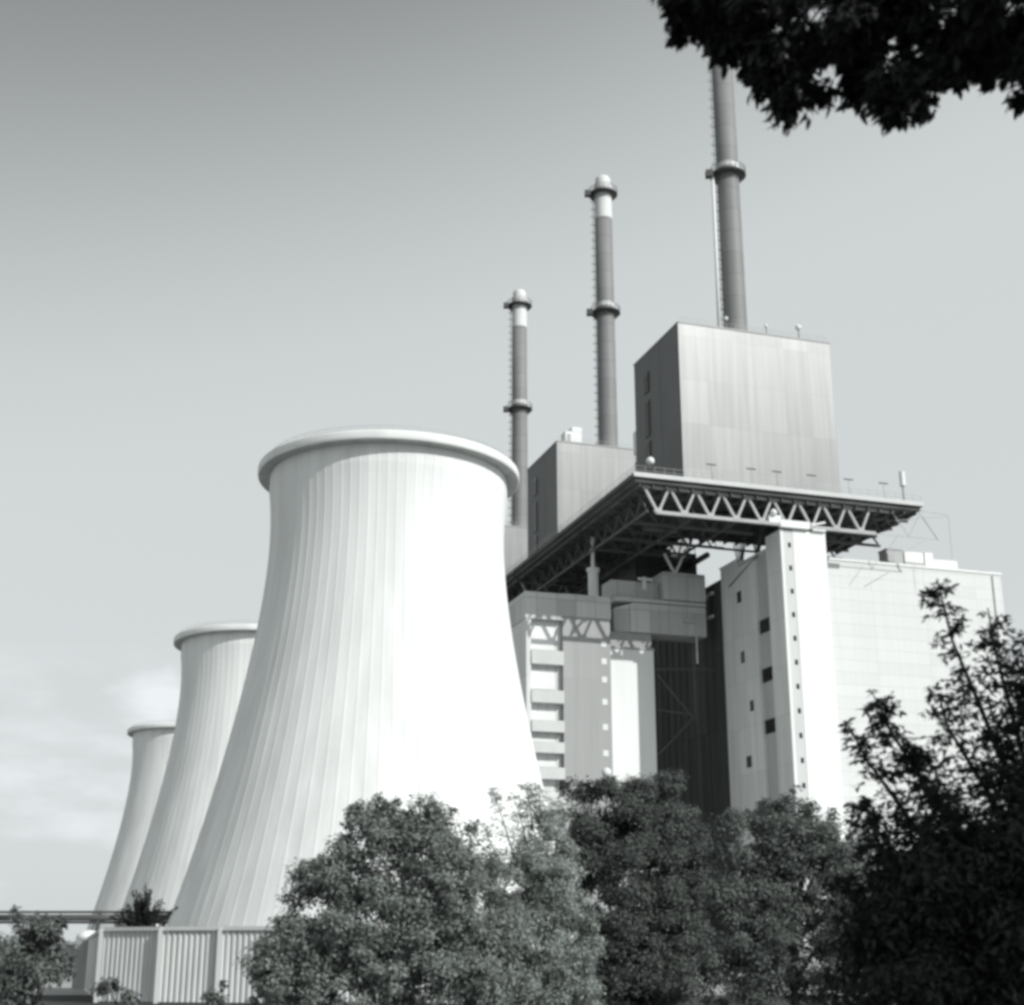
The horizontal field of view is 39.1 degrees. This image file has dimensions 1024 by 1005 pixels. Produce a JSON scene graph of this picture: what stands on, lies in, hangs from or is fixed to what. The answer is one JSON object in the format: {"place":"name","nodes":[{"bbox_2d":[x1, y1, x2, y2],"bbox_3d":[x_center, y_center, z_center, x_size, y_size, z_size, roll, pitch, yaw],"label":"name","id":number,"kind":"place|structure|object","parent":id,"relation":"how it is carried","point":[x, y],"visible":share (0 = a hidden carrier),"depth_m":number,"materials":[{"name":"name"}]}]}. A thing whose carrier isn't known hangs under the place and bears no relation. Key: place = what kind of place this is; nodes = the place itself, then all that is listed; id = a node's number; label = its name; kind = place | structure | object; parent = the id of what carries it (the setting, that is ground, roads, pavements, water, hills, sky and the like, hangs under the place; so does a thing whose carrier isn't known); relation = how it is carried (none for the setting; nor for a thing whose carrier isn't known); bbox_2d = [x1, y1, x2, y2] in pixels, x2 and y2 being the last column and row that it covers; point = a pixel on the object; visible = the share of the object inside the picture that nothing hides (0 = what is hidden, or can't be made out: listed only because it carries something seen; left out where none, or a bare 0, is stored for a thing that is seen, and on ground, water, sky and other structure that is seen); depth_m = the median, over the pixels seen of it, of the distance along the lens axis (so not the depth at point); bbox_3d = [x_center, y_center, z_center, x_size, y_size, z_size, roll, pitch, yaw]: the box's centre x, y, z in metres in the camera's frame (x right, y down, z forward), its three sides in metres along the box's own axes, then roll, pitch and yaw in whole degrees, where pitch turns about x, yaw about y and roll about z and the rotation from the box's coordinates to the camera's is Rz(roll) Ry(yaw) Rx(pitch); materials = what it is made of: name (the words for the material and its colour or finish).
{"place":"outdoors","nodes":[
{"label":"outdoors","id":0,"kind":"place"},
{"bbox_2d":[1,942,74,973],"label":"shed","id":1,"kind":"structure","parent":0,"point":[68,949],"depth_m":176.55,"materials":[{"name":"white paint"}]},
{"bbox_2d":[0,995,906,1004],"bbox_3d":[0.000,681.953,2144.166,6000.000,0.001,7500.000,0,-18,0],"label":"ground","id":2,"kind":"structure","parent":0,"point":[72,999],"depth_m":59.44,"materials":[{"name":"grey plant"}]},
{"bbox_2d":[0,904,69,992],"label":"shrub","id":3,"kind":"object","parent":2,"relation":"on","point":[6,944],"visible":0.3,"depth_m":38.07,"materials":[{"name":"grey plant"}]},
{"bbox_2d":[0,911,80,1004],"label":"shrub","id":4,"kind":"object","parent":2,"relation":"on","point":[31,976],"visible":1,"depth_m":24.50,"materials":[{"name":"grey plant"}]},
{"bbox_2d":[90,976,141,1004],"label":"weed","id":5,"kind":"object","parent":2,"relation":"on","point":[102,988],"visible":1,"depth_m":25.44,"materials":[{"name":"grey plant"}]},
{"bbox_2d":[108,883,178,926],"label":"conifer shrub","id":6,"kind":"object","parent":2,"relation":"on","point":[142,915],"visible":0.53,"depth_m":70.94,"materials":[{"name":"black plant"}]},
{"bbox_2d":[200,980,230,1004],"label":"weed","id":7,"kind":"object","parent":2,"relation":"on","point":[209,997],"visible":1,"depth_m":25.49,"materials":[{"name":"grey plant"}]},
{"bbox_2d":[71,925,529,1004],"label":"fence","id":8,"kind":"object","parent":2,"relation":"on","point":[155,965],"visible":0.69,"depth_m":58.61,"materials":[{"name":"metal"}]},
{"bbox_2d":[232,791,535,1004],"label":"shrub","id":9,"kind":"object","parent":2,"relation":"on","point":[381,968],"visible":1,"depth_m":28.10,"materials":[{"name":"grey plant"}]},
{"bbox_2d":[34,971,865,994],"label":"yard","id":10,"kind":"structure","parent":2,"relation":"on","point":[65,988],"depth_m":82.11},
{"bbox_2d":[0,910,168,953],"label":"pipe bridge","id":11,"kind":"structure","parent":10,"relation":"on","point":[99,918],"depth_m":145.94,"materials":[{"name":"metal"}]},
{"bbox_2d":[87,720,175,930],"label":"cooling tower","id":12,"kind":"structure","parent":10,"relation":"on","point":[151,744],"depth_m":335.10,"materials":[{"name":"concrete"}]},
{"bbox_2d":[116,620,258,926],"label":"cooling tower","id":13,"kind":"structure","parent":10,"relation":"on","point":[215,659],"depth_m":234.80,"materials":[{"name":"concrete"}]},
{"bbox_2d":[166,425,597,976],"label":"cooling tower","id":14,"kind":"structure","parent":10,"relation":"on","point":[383,657],"depth_m":145.49,"materials":[{"name":"concrete"}]},
{"bbox_2d":[601,768,610,915],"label":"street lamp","id":15,"kind":"object","parent":10,"relation":"on","point":[606,771],"visible":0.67,"depth_m":82.95,"materials":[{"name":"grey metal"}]},
{"bbox_2d":[508,317,952,970],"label":"power station block","id":16,"kind":"structure","parent":10,"relation":"on","point":[644,651],"depth_m":221.57,"materials":[{"name":"grey metal"}]},
{"bbox_2d":[633,431,636,471],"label":"vent stack","id":17,"kind":"object","parent":16,"relation":"on","point":[634,442],"visible":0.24,"depth_m":242.31,"materials":[{"name":"white paint"}]},
{"bbox_2d":[646,457,653,472],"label":"globe lamp","id":18,"kind":"object","parent":16,"relation":"on","point":[650,461],"visible":0.97,"depth_m":209.41,"materials":[{"name":"glass"}]},
{"bbox_2d":[711,176,720,326],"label":"vent pipe","id":19,"kind":"object","parent":16,"relation":"on","point":[715,251],"visible":0.79,"depth_m":238.34,"materials":[{"name":"white metal"}]},
{"bbox_2d":[705,57,747,330],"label":"chimney","id":20,"kind":"object","parent":16,"relation":"on","point":[728,174],"visible":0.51,"depth_m":241.34,"materials":[{"name":"metal"}]},
{"bbox_2d":[795,325,800,337],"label":"globe lamp","id":21,"kind":"object","parent":16,"relation":"on","point":[797,327],"visible":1,"depth_m":233.54,"materials":[{"name":"metal"}]},
{"bbox_2d":[899,471,905,499],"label":"beacon","id":22,"kind":"object","parent":16,"relation":"on","point":[902,479],"visible":1,"depth_m":219.89,"materials":[{"name":"grey metal"}]},
{"bbox_2d":[827,557,1019,971],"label":"turbine hall","id":23,"kind":"structure","parent":10,"relation":"on","point":[883,635],"depth_m":218.57,"materials":[{"name":"white paint"}]},
{"bbox_2d":[878,548,902,563],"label":"roof unit","id":24,"kind":"structure","parent":23,"relation":"on","point":[891,555],"depth_m":226.46,"materials":[{"name":"grey metal"}]},
{"bbox_2d":[903,551,933,566],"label":"roof unit","id":25,"kind":"structure","parent":23,"relation":"on","point":[918,558],"depth_m":227.64,"materials":[{"name":"white paint"}]},
{"bbox_2d":[932,559,957,568],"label":"roof unit","id":26,"kind":"structure","parent":23,"relation":"on","point":[945,563],"depth_m":228.81,"materials":[{"name":"white paint"}]},
{"bbox_2d":[475,781,609,1004],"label":"tree","id":27,"kind":"object","parent":2,"relation":"on","point":[535,901],"visible":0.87,"depth_m":29.43,"materials":[{"name":"grey plant"}]},
{"bbox_2d":[550,766,736,1004],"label":"tree","id":28,"kind":"object","parent":2,"relation":"on","point":[647,947],"visible":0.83,"depth_m":54.92,"materials":[{"name":"grey plant"}]},
{"bbox_2d":[690,785,881,1004],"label":"tree","id":29,"kind":"object","parent":2,"relation":"on","point":[783,903],"visible":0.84,"depth_m":39.99,"materials":[{"name":"grey plant"}]},
{"bbox_2d":[648,0,1023,137],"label":"tree","id":30,"kind":"object","parent":2,"relation":"on","point":[977,42],"visible":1,"depth_m":9.11,"materials":[{"name":"black plant"}]},
{"bbox_2d":[799,578,1023,1004],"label":"tree","id":31,"kind":"object","parent":2,"relation":"on","point":[936,917],"visible":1,"depth_m":11.57,"materials":[{"name":"black plant"}]},
{"bbox_2d":[0,0,1023,941],"label":"sky","id":32,"kind":"structure","parent":0,"point":[232,231],"materials":[{"name":"grey"}]},
{"bbox_2d":[504,521,527,575],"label":"power station block","id":33,"kind":"structure","parent":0,"point":[515,544],"depth_m":331.52,"materials":[{"name":"white paint"}]},
{"bbox_2d":[503,289,531,526],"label":"chimney","id":34,"kind":"object","parent":33,"relation":"on","point":[519,307],"visible":0.94,"depth_m":347.10,"materials":[{"name":"metal"}]},
{"bbox_2d":[505,436,716,602],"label":"power station block","id":35,"kind":"structure","parent":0,"point":[567,480],"depth_m":278.62,"materials":[{"name":"white paint"}]},
{"bbox_2d":[561,427,581,442],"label":"roof housing","id":36,"kind":"object","parent":35,"relation":"on","point":[573,433],"visible":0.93,"depth_m":280.79,"materials":[{"name":"white paint"}]},
{"bbox_2d":[584,175,619,446],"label":"chimney","id":37,"kind":"object","parent":35,"relation":"on","point":[602,196],"visible":0.99,"depth_m":294.40,"materials":[{"name":"metal"}]}
]}

